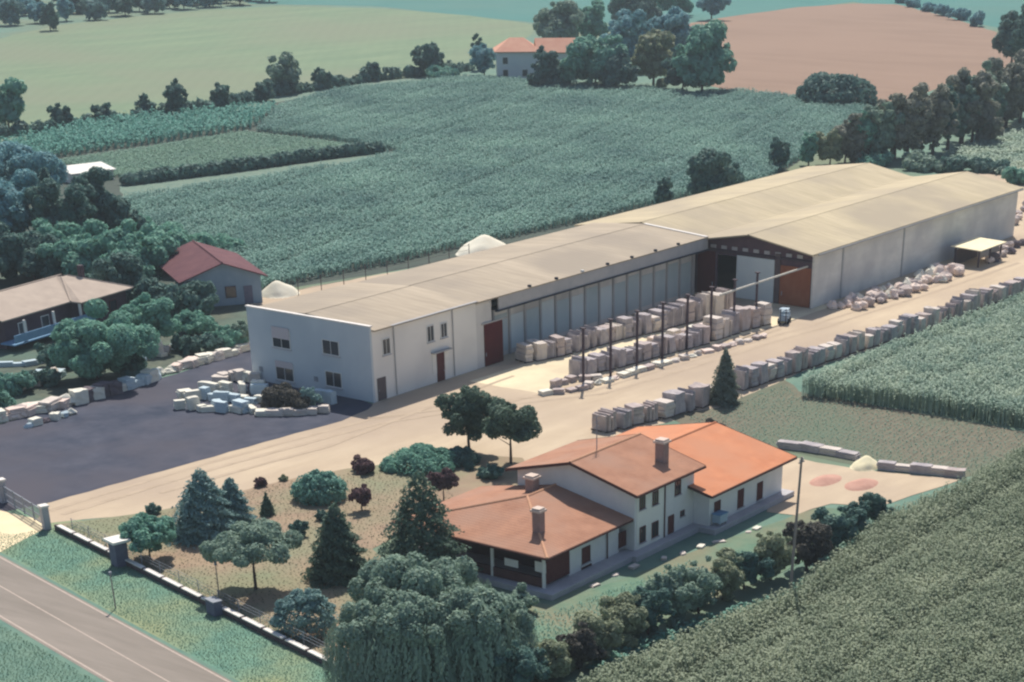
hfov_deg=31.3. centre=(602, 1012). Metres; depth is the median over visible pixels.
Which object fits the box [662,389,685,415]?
stone stack
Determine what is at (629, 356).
stone stack
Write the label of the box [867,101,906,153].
tree
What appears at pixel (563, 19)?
farm tree
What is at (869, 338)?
stone stack
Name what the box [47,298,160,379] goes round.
oak
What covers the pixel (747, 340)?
stone slab
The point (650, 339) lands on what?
stone slab
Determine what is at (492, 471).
shrub
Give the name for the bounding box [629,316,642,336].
stone stack
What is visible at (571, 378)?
stone slab
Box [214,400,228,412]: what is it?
cut stone
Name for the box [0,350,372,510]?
parking lot
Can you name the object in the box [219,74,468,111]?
field track
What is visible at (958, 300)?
stone stack
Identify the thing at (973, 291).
stone stack
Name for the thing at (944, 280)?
rubble stone
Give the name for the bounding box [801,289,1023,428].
corn field
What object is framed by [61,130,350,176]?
crop strip
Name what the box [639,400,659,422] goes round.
stone stack
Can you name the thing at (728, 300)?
stone stack
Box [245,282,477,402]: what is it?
office building
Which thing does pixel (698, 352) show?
stone slab
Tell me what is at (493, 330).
sliding door
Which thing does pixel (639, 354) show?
stone stack
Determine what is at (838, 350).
stone stack
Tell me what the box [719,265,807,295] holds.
crane beam
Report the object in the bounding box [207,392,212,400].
cut stone
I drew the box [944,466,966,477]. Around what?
stone slab
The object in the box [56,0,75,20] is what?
grove tree
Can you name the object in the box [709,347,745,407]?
grey conifer
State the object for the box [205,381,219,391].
cut stone
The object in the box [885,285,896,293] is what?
rubble stone
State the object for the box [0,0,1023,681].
ground
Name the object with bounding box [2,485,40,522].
gate
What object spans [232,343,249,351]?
border stone
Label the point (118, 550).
kiosk
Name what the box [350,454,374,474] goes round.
barberry
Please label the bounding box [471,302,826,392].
yard slab
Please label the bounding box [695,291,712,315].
stone stack
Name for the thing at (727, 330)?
stone stack
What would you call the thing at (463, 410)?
pine
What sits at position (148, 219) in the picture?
tall bush
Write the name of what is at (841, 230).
hall
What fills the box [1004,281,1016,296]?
stone stack
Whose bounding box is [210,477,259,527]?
spruce
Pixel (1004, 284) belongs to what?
stone stack
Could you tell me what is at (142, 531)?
shade tree
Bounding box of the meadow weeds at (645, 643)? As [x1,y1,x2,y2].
[586,517,874,670]
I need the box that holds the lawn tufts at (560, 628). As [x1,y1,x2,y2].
[526,560,692,642]
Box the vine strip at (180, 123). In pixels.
[0,100,276,155]
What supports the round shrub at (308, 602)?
on the lawn at (469, 480)
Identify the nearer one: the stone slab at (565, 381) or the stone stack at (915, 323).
the stone slab at (565, 381)
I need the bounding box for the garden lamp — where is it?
[214,561,219,595]
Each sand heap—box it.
[262,281,299,298]
[455,235,505,255]
[850,455,877,471]
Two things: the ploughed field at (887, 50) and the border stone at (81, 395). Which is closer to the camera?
the border stone at (81, 395)
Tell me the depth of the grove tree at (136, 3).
627.51 m
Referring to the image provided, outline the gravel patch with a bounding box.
[767,458,960,514]
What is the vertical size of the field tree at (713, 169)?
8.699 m
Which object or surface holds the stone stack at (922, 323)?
on the yard at (564, 422)
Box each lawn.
[58,454,523,681]
[455,508,842,681]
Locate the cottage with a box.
[159,240,267,306]
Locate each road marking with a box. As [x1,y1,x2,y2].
[0,557,228,681]
[0,586,169,681]
[0,615,112,681]
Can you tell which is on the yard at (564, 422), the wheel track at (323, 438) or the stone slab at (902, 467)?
the wheel track at (323, 438)
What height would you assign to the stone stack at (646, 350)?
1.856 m
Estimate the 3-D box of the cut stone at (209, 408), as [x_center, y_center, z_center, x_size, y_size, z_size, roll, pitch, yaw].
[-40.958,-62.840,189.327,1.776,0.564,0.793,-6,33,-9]
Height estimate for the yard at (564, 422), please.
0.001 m
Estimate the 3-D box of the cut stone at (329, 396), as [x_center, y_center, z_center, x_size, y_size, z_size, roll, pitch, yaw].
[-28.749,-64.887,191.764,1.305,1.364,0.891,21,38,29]
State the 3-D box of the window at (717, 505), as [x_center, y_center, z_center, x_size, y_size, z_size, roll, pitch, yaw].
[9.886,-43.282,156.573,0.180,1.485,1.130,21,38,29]
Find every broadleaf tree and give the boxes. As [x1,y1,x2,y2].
[0,140,68,190]
[0,168,48,233]
[0,221,25,278]
[0,230,67,279]
[23,178,96,228]
[31,218,82,263]
[32,167,62,230]
[36,218,109,275]
[70,166,113,218]
[85,249,148,301]
[91,218,179,282]
[92,192,146,231]
[132,276,166,298]
[134,221,218,269]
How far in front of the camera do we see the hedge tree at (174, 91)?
385.93 m
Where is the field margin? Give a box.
[119,152,398,198]
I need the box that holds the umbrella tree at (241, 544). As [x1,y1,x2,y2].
[199,517,303,589]
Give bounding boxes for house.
[390,415,796,600]
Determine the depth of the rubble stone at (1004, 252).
259.22 m
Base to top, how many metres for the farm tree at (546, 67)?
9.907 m
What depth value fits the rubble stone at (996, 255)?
255.89 m
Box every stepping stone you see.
[589,582,599,587]
[628,563,639,569]
[696,543,705,548]
[711,540,725,543]
[752,525,761,529]
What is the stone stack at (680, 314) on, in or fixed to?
on the yard at (564, 422)
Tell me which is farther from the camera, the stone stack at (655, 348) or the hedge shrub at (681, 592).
the stone stack at (655, 348)
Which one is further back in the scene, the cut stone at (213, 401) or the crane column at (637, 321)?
the crane column at (637, 321)
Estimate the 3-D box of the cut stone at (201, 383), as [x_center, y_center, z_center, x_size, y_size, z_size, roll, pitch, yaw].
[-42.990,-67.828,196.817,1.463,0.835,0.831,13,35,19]
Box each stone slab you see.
[538,388,552,395]
[549,377,561,387]
[553,388,564,393]
[562,378,568,384]
[564,374,576,382]
[564,387,577,392]
[575,384,588,390]
[579,374,591,381]
[583,380,594,388]
[590,373,602,380]
[594,379,601,384]
[598,377,614,383]
[616,371,630,377]
[625,368,638,375]
[632,365,646,372]
[642,363,654,370]
[647,335,653,341]
[651,360,664,367]
[660,359,672,365]
[666,328,680,334]
[670,357,679,362]
[678,354,689,360]
[694,350,701,355]
[700,348,714,353]
[711,344,721,350]
[719,343,731,349]
[728,341,736,346]
[735,338,744,344]
[744,338,752,342]
[751,334,761,339]
[776,439,801,450]
[798,440,823,453]
[819,445,842,455]
[834,449,861,460]
[876,460,896,471]
[893,463,909,472]
[909,462,932,474]
[929,465,948,475]
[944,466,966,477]
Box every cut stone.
[173,399,185,409]
[176,388,191,398]
[183,389,201,399]
[186,395,199,409]
[196,404,206,411]
[197,381,210,387]
[198,386,210,399]
[200,405,214,411]
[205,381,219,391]
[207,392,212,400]
[211,374,229,381]
[211,398,221,404]
[212,390,228,401]
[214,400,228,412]
[217,371,228,375]
[218,380,233,391]
[218,385,224,390]
[228,370,234,380]
[229,392,241,402]
[229,405,244,413]
[232,368,245,381]
[232,398,248,413]
[238,380,245,393]
[243,370,252,381]
[244,397,257,404]
[248,372,259,382]
[248,404,256,413]
[250,379,264,383]
[250,383,268,394]
[254,394,261,402]
[254,408,270,416]
[264,408,283,416]
[279,407,293,415]
[292,408,307,415]
[303,406,317,414]
[314,388,326,402]
[317,404,329,412]
[322,389,336,404]
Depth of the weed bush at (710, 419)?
182.52 m
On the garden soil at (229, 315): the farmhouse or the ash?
the ash
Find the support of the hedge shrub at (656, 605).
on the house lawn at (743, 542)
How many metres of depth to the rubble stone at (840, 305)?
230.64 m
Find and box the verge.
[1,503,353,681]
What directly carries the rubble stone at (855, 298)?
on the yard at (564, 422)
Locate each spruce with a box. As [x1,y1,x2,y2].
[164,468,240,549]
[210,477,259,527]
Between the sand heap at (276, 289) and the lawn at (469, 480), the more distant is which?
the sand heap at (276, 289)
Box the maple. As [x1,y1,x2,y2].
[153,279,219,318]
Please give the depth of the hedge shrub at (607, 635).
130.44 m
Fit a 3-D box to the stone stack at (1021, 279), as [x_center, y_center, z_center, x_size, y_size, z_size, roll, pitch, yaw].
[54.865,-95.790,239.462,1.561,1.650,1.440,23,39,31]
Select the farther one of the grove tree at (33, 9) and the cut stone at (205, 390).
the grove tree at (33, 9)
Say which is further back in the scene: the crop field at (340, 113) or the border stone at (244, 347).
the crop field at (340, 113)
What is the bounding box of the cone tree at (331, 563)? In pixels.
[300,502,369,588]
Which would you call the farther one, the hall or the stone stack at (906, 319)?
the hall
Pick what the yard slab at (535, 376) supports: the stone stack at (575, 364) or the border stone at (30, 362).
the stone stack at (575, 364)
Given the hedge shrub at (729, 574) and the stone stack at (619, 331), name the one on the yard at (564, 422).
the stone stack at (619, 331)
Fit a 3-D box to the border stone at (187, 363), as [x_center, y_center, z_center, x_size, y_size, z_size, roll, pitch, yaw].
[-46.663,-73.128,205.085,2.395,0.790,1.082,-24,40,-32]
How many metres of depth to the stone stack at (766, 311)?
222.15 m
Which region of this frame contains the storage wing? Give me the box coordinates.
[359,223,708,368]
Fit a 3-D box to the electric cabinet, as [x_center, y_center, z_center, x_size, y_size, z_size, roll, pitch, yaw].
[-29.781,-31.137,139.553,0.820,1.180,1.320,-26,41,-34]
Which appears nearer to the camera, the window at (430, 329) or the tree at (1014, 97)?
the window at (430, 329)
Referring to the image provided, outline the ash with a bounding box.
[119,292,181,337]
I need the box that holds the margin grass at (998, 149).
[941,125,1023,174]
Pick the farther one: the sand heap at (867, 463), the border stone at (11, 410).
the border stone at (11, 410)
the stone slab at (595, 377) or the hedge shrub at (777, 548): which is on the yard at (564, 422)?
the stone slab at (595, 377)
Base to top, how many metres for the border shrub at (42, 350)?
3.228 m
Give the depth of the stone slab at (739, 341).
214.40 m
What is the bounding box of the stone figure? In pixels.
[157,338,167,356]
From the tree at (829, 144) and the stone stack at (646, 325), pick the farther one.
the tree at (829, 144)
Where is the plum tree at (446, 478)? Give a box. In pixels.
[426,467,459,499]
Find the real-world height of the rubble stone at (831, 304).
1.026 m
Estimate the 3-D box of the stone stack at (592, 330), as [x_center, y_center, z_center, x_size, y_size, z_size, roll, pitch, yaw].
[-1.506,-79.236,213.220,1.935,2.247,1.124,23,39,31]
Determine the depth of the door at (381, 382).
192.62 m
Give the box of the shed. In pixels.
[61,161,115,182]
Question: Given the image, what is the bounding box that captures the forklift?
[777,307,790,325]
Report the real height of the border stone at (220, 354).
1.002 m
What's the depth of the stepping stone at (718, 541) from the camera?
153.97 m
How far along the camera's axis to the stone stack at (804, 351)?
203.87 m
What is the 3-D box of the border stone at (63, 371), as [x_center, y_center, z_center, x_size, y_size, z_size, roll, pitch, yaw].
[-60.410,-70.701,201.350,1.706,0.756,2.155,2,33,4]
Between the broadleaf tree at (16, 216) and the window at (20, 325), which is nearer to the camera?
the window at (20, 325)
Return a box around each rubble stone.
[826,300,837,308]
[837,302,844,308]
[843,295,852,303]
[844,299,851,307]
[852,296,859,302]
[852,302,861,310]
[855,293,863,298]
[858,301,867,309]
[862,296,875,306]
[865,290,875,297]
[874,291,888,300]
[877,297,884,302]
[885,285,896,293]
[889,289,897,298]
[894,282,903,288]
[896,288,904,296]
[898,285,912,295]
[903,280,911,284]
[909,278,917,282]
[911,282,920,291]
[914,269,923,276]
[920,277,927,283]
[921,274,931,283]
[921,284,928,290]
[924,268,934,276]
[932,276,939,282]
[933,265,944,273]
[937,273,949,280]
[939,276,946,282]
[948,263,954,274]
[953,266,964,275]
[984,256,994,262]
[991,252,999,261]
[999,244,1008,249]
[1001,250,1007,256]
[1004,241,1013,246]
[1007,247,1016,253]
[1013,240,1020,247]
[1015,215,1020,224]
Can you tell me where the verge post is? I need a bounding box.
[108,571,115,607]
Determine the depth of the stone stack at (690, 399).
188.86 m
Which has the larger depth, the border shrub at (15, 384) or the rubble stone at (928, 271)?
the rubble stone at (928, 271)
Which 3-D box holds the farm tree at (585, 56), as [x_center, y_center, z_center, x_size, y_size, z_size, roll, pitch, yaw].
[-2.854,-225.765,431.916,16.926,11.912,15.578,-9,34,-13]
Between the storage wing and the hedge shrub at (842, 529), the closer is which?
the hedge shrub at (842, 529)
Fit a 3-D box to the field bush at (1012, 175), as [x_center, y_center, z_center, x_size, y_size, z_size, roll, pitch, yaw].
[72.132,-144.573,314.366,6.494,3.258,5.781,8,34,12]
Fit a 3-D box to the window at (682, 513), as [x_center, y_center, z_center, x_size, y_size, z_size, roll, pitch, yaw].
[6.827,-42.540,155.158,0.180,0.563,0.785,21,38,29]
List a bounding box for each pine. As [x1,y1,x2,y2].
[433,385,496,447]
[481,397,542,463]
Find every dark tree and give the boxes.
[991,10,1023,62]
[1009,4,1023,48]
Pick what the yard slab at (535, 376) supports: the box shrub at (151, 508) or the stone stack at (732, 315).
the stone stack at (732, 315)
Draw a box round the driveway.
[0,510,41,551]
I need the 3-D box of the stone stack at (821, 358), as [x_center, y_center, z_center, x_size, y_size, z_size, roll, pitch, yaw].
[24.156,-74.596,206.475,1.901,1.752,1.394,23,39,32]
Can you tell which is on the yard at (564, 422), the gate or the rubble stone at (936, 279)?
the rubble stone at (936, 279)
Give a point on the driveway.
(12, 524)
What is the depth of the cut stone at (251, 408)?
188.57 m
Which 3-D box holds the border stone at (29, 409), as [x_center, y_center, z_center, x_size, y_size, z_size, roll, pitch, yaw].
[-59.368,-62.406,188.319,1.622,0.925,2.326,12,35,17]
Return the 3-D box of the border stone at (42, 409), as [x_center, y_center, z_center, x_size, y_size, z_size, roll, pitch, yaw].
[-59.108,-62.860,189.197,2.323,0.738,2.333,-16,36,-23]
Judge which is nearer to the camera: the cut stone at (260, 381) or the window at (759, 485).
the window at (759, 485)
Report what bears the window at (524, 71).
in the farmhouse
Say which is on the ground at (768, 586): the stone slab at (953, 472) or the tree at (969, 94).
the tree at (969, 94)
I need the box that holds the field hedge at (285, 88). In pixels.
[0,59,474,137]
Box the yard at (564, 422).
[38,172,1023,522]
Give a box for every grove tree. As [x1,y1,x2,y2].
[0,0,25,24]
[15,0,35,15]
[26,1,45,21]
[39,1,59,30]
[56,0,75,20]
[69,0,86,14]
[84,0,109,19]
[98,0,114,12]
[109,0,135,15]
[131,0,142,10]
[140,0,166,13]
[164,0,178,7]
[173,0,197,8]
[195,0,222,6]
[227,0,251,4]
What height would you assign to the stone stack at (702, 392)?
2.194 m
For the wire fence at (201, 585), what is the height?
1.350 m
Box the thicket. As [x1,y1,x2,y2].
[794,71,877,105]
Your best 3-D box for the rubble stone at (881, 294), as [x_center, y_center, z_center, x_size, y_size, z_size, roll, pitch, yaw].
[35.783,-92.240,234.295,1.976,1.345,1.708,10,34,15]
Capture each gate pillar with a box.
[0,477,7,503]
[37,503,51,530]
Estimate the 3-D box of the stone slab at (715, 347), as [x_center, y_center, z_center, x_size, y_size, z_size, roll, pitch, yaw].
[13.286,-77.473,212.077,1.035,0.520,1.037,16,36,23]
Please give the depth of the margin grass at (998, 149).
343.79 m
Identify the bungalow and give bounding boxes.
[0,264,133,348]
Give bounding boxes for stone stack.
[515,342,533,362]
[526,339,547,361]
[541,339,556,359]
[549,334,565,356]
[565,337,572,354]
[566,330,581,352]
[569,355,586,377]
[576,330,591,349]
[584,325,598,347]
[585,356,596,373]
[587,352,606,372]
[591,407,618,432]
[594,326,607,345]
[598,324,615,343]
[599,350,615,370]
[605,323,624,340]
[606,346,625,367]
[613,407,633,429]
[616,316,633,338]
[623,347,634,365]
[624,345,643,363]
[624,402,644,425]
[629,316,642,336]
[634,341,651,361]
[635,312,651,334]
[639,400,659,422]
[645,341,659,358]
[648,308,667,329]
[651,315,660,332]
[652,335,668,355]
[653,398,675,419]
[657,305,676,328]
[659,334,675,353]
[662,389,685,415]
[668,302,685,326]
[672,334,685,351]
[676,298,695,323]
[677,387,696,412]
[679,333,693,348]
[685,327,703,347]
[688,382,709,408]
[689,296,702,321]
[692,323,709,344]
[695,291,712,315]
[702,315,723,340]
[708,291,724,315]
[715,287,732,309]
[719,309,740,334]
[723,317,731,337]
[729,305,750,331]
[733,365,749,390]
[742,365,759,387]
[744,305,760,328]
[750,361,768,384]
[757,301,772,325]
[765,358,784,378]
[768,363,776,381]
[777,356,792,375]
[785,349,801,373]
[792,345,808,370]
[807,346,825,364]
[808,349,818,367]
[818,343,834,361]
[826,341,841,359]
[834,334,850,356]
[843,333,857,353]
[847,330,865,351]
[865,327,880,346]
[865,333,873,348]
[872,326,888,343]
[881,324,897,341]
[888,319,903,338]
[897,314,911,336]
[902,313,918,333]
[915,312,931,327]
[918,316,925,331]
[924,306,939,326]
[937,306,951,321]
[939,309,943,323]
[945,302,958,317]
[950,296,963,316]
[960,293,977,312]
[963,299,973,314]
[965,288,980,309]
[979,287,993,305]
[980,291,987,307]
[989,285,1006,300]
[992,289,998,303]
[998,282,1008,298]
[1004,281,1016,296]
[1008,279,1020,293]
[1013,277,1023,291]
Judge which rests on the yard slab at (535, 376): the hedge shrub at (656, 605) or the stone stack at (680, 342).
the stone stack at (680, 342)
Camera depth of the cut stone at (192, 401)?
189.56 m
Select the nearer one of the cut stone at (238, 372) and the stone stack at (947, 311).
the cut stone at (238, 372)
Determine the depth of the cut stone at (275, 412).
187.54 m
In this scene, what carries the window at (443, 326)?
in the office building
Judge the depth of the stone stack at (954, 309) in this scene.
225.32 m
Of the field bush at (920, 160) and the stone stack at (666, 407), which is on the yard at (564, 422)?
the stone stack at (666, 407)
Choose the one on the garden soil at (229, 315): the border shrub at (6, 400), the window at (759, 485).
the border shrub at (6, 400)
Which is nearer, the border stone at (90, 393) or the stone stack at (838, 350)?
the border stone at (90, 393)
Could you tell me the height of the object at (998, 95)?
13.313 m
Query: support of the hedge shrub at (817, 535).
on the ground at (768, 586)
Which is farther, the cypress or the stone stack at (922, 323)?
the stone stack at (922, 323)
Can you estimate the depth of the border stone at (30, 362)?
205.66 m
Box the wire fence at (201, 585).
[71,519,350,664]
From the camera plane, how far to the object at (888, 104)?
332.70 m
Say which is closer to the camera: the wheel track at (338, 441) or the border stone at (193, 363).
the wheel track at (338, 441)
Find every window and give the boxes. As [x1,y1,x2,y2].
[17,321,27,333]
[40,314,49,326]
[109,299,117,311]
[225,286,236,297]
[271,326,291,350]
[275,360,294,383]
[321,339,340,357]
[325,370,342,389]
[382,337,391,356]
[426,324,435,343]
[440,322,447,339]
[502,57,507,63]
[502,69,508,76]
[522,69,527,76]
[581,545,591,565]
[618,530,626,549]
[639,495,646,511]
[639,525,646,544]
[651,520,659,539]
[652,490,659,506]
[674,480,681,496]
[680,509,685,517]
[714,500,720,511]
[737,488,744,509]
[756,481,763,501]
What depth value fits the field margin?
320.40 m
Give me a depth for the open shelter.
255.16 m
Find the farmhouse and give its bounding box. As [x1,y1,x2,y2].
[493,37,574,78]
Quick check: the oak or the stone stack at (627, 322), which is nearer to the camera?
the oak
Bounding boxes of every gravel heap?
[809,474,841,485]
[844,478,877,490]
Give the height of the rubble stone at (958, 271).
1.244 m
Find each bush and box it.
[136,212,152,231]
[214,233,246,252]
[260,382,312,408]
[300,387,322,405]
[704,417,725,425]
[855,152,893,166]
[901,148,946,172]
[904,0,921,7]
[920,2,936,11]
[933,3,954,15]
[935,155,971,172]
[945,8,971,20]
[968,156,1010,173]
[969,10,984,26]
[1001,166,1023,183]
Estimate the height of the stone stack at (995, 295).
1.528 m
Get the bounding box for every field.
[0,6,533,125]
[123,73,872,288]
[244,0,1023,26]
[576,443,1023,681]
[671,379,1023,478]
[689,3,1015,104]
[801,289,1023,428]
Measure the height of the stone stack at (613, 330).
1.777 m
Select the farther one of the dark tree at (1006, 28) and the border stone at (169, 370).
the dark tree at (1006, 28)
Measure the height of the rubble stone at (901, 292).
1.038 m
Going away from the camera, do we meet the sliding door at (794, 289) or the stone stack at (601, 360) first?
the stone stack at (601, 360)
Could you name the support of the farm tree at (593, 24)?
on the ground at (768, 586)
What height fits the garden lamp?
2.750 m
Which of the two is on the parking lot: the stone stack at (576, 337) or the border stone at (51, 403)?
the border stone at (51, 403)
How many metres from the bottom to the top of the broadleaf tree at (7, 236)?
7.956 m
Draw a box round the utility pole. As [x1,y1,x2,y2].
[789,457,804,592]
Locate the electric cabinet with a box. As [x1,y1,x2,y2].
[204,596,222,616]
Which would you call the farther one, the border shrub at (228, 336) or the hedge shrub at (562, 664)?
the border shrub at (228, 336)
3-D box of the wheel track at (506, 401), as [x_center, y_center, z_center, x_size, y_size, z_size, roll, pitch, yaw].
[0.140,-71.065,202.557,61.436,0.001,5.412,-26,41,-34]
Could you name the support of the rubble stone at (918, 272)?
on the yard at (564, 422)
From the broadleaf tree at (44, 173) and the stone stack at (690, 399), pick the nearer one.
the stone stack at (690, 399)
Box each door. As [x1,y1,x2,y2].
[243,285,253,303]
[377,376,386,400]
[436,352,444,381]
[481,316,507,365]
[668,514,673,534]
[697,251,715,292]
[779,265,811,307]
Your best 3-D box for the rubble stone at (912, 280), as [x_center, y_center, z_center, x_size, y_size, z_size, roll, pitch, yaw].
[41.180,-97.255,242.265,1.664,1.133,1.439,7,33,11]
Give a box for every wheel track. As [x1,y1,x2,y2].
[49,261,1008,510]
[61,262,1019,514]
[159,375,513,492]
[365,329,781,418]
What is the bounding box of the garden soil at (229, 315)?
[0,269,250,404]
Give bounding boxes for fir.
[374,469,486,588]
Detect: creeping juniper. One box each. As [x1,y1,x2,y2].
[378,442,458,475]
[448,445,481,467]
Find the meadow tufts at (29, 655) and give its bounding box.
[0,623,94,681]
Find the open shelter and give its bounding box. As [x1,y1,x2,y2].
[951,237,1005,267]
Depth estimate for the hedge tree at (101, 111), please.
377.75 m
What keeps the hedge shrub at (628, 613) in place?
on the house lawn at (743, 542)
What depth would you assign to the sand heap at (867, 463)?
171.77 m
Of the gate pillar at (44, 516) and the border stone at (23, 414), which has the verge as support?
the gate pillar at (44, 516)
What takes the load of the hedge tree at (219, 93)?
on the ground at (768, 586)
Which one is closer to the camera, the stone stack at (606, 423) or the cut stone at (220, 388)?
the stone stack at (606, 423)
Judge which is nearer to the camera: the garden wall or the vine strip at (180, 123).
the garden wall
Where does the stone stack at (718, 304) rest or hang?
on the yard at (564, 422)
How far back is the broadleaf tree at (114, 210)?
265.37 m
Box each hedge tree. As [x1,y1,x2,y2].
[0,77,26,128]
[46,102,73,127]
[90,102,117,124]
[134,92,156,112]
[162,77,188,113]
[208,82,229,106]
[253,78,275,100]
[263,51,303,91]
[310,67,332,88]
[360,61,380,78]
[410,41,444,70]
[424,65,460,79]
[468,43,495,74]
[470,33,483,47]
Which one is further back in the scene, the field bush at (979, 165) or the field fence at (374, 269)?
the field bush at (979, 165)
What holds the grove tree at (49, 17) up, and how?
on the hay field at (118, 64)
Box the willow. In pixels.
[320,551,538,681]
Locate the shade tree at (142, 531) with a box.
[118,511,176,559]
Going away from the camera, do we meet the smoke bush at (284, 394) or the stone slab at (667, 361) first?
the smoke bush at (284, 394)
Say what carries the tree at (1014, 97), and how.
on the ground at (768, 586)
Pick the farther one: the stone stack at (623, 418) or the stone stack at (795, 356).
the stone stack at (795, 356)
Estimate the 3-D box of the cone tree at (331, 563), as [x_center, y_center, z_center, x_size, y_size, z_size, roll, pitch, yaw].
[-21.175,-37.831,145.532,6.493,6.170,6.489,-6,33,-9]
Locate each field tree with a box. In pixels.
[653,176,674,203]
[685,147,745,194]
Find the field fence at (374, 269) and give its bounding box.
[297,244,469,294]
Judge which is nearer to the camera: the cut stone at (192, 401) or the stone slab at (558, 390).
the cut stone at (192, 401)
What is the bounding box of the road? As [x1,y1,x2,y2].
[0,555,232,681]
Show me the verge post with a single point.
(109, 572)
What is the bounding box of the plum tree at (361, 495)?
[348,484,371,510]
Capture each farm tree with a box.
[526,45,562,86]
[532,0,584,37]
[557,34,627,84]
[577,0,608,37]
[591,51,640,85]
[599,8,653,62]
[607,0,662,21]
[630,28,675,86]
[648,6,699,52]
[656,0,693,12]
[660,52,692,88]
[671,19,736,90]
[696,0,731,18]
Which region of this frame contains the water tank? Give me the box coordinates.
[712,510,727,526]
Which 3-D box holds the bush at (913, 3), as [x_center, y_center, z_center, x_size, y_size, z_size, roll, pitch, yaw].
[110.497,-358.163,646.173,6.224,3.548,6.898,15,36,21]
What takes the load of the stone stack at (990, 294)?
on the yard at (564, 422)
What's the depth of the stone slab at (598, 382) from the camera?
198.42 m
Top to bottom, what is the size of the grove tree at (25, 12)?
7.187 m
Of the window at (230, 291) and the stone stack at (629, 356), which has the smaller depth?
the stone stack at (629, 356)
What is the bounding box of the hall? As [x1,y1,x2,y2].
[574,163,1023,307]
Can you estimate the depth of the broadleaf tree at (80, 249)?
239.67 m
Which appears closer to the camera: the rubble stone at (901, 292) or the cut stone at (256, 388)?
the cut stone at (256, 388)
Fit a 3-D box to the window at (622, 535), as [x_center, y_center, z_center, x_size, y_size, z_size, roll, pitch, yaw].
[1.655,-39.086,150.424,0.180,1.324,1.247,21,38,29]
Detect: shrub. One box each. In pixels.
[0,370,36,395]
[0,383,16,408]
[28,367,61,387]
[33,342,67,367]
[115,353,147,376]
[145,502,161,514]
[170,333,197,355]
[173,309,218,333]
[191,332,223,352]
[200,324,248,347]
[229,319,248,340]
[253,476,267,487]
[268,588,338,640]
[278,474,288,481]
[288,519,309,535]
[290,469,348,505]
[314,509,327,520]
[464,462,473,470]
[476,464,503,478]
[487,639,551,681]
[510,582,538,610]
[532,638,575,678]
[555,621,607,669]
[573,609,624,661]
[598,591,649,648]
[631,586,676,634]
[642,564,705,627]
[681,555,723,613]
[709,547,745,600]
[732,551,774,588]
[753,531,796,579]
[782,520,833,570]
[810,506,858,557]
[841,500,871,531]
[858,492,895,524]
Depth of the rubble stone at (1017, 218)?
280.82 m
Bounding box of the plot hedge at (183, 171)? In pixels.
[119,140,385,185]
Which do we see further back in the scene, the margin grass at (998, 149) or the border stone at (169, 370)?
the margin grass at (998, 149)
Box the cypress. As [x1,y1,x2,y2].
[258,491,276,516]
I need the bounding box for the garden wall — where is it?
[54,524,335,666]
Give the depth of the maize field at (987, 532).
136.01 m
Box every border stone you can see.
[0,361,13,366]
[0,407,8,422]
[4,406,25,419]
[6,410,20,419]
[11,362,23,366]
[13,403,27,416]
[22,359,38,366]
[23,423,33,428]
[24,402,38,416]
[28,416,42,426]
[33,401,47,413]
[38,396,61,411]
[43,417,50,422]
[48,411,60,420]
[58,368,66,378]
[59,393,79,403]
[59,398,73,408]
[61,410,68,417]
[67,408,76,414]
[68,388,88,405]
[83,386,95,401]
[91,386,105,399]
[92,380,111,396]
[108,380,123,395]
[117,376,137,389]
[122,383,128,391]
[135,373,151,384]
[135,378,144,386]
[140,368,159,382]
[157,367,165,375]
[163,345,170,353]
[164,368,176,373]
[165,364,176,369]
[172,362,182,371]
[177,358,199,368]
[183,356,197,367]
[195,352,210,362]
[197,357,205,364]
[204,352,213,363]
[213,351,217,360]
[215,347,232,357]
[215,350,224,360]
[231,348,238,355]
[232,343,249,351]
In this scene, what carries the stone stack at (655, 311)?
on the yard at (564, 422)
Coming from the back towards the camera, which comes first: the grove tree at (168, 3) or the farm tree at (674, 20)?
the grove tree at (168, 3)
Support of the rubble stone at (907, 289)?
on the yard at (564, 422)
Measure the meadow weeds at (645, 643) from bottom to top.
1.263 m
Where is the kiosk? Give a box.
[103,534,130,567]
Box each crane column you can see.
[580,327,585,383]
[607,318,613,376]
[634,310,639,365]
[659,302,665,358]
[685,294,690,349]
[709,286,714,341]
[732,279,737,311]
[755,271,759,306]

